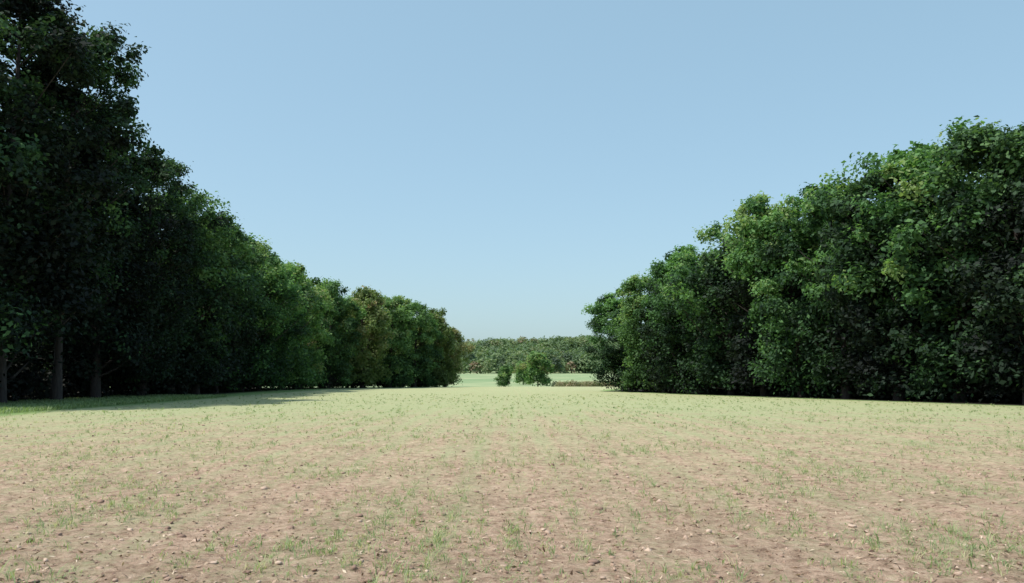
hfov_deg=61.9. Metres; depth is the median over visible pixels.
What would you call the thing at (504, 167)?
sky
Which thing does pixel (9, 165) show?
deciduous tree
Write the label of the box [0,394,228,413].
grass verge
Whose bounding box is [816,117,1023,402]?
deciduous tree
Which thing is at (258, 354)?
deciduous tree
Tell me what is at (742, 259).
deciduous tree
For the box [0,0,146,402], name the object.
deciduous tree
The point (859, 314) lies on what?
deciduous tree
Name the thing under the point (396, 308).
deciduous tree
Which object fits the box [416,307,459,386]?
deciduous tree
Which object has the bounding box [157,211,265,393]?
deciduous tree
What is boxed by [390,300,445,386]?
deciduous tree
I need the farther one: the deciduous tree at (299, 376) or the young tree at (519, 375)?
the young tree at (519, 375)
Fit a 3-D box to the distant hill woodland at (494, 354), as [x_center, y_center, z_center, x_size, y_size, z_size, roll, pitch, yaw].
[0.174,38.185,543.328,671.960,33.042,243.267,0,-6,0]
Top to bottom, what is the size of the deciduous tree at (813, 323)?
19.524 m
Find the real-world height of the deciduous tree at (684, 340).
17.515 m
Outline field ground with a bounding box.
[0,363,1023,582]
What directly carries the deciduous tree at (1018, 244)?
on the field ground
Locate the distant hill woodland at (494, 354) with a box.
[443,334,639,373]
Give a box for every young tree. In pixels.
[494,365,513,386]
[512,360,530,384]
[517,351,554,386]
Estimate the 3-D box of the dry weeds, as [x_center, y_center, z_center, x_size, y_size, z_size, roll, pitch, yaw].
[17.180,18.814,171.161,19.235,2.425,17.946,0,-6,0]
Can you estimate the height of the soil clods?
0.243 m
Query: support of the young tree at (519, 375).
on the field ground
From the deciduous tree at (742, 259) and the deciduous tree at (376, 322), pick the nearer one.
the deciduous tree at (742, 259)
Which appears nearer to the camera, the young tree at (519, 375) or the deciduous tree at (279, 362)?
the deciduous tree at (279, 362)
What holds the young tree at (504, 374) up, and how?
on the field ground
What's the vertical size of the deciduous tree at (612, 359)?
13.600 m
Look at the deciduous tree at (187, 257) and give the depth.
71.57 m
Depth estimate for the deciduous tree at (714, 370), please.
85.45 m
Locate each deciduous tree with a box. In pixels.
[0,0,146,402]
[0,13,78,368]
[0,21,154,400]
[14,102,182,397]
[91,146,210,395]
[107,184,254,394]
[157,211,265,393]
[190,233,274,392]
[207,233,321,391]
[251,246,307,390]
[265,260,329,389]
[284,274,337,388]
[303,277,367,388]
[336,285,397,387]
[368,294,424,387]
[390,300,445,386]
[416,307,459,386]
[433,326,475,386]
[581,291,650,391]
[608,273,665,391]
[631,262,714,392]
[633,244,732,393]
[656,220,769,394]
[689,205,808,395]
[715,191,840,397]
[747,168,890,398]
[806,169,979,400]
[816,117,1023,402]
[912,115,1023,403]
[994,128,1023,334]
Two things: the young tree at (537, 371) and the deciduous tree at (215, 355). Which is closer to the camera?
the deciduous tree at (215, 355)
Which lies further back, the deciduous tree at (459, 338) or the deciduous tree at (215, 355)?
the deciduous tree at (459, 338)
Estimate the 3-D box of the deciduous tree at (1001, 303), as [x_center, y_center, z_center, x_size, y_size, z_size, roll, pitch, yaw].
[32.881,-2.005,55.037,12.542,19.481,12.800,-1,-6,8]
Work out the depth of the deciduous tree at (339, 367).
127.64 m
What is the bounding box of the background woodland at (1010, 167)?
[0,17,1023,400]
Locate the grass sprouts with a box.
[0,393,1023,582]
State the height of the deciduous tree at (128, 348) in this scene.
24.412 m
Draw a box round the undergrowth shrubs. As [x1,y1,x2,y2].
[0,338,1021,403]
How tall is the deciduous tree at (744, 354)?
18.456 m
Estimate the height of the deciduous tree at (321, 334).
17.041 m
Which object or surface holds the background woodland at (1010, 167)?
on the field ground
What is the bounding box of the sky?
[0,0,1023,341]
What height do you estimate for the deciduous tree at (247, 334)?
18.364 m
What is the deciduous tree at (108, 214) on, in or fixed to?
on the field ground
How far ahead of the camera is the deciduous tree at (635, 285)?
104.08 m
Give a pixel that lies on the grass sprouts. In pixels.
(435, 542)
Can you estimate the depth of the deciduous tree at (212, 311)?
77.45 m
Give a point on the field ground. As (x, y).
(476, 385)
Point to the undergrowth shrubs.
(27, 381)
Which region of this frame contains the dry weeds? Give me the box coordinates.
[550,380,612,386]
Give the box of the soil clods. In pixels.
[0,411,1023,582]

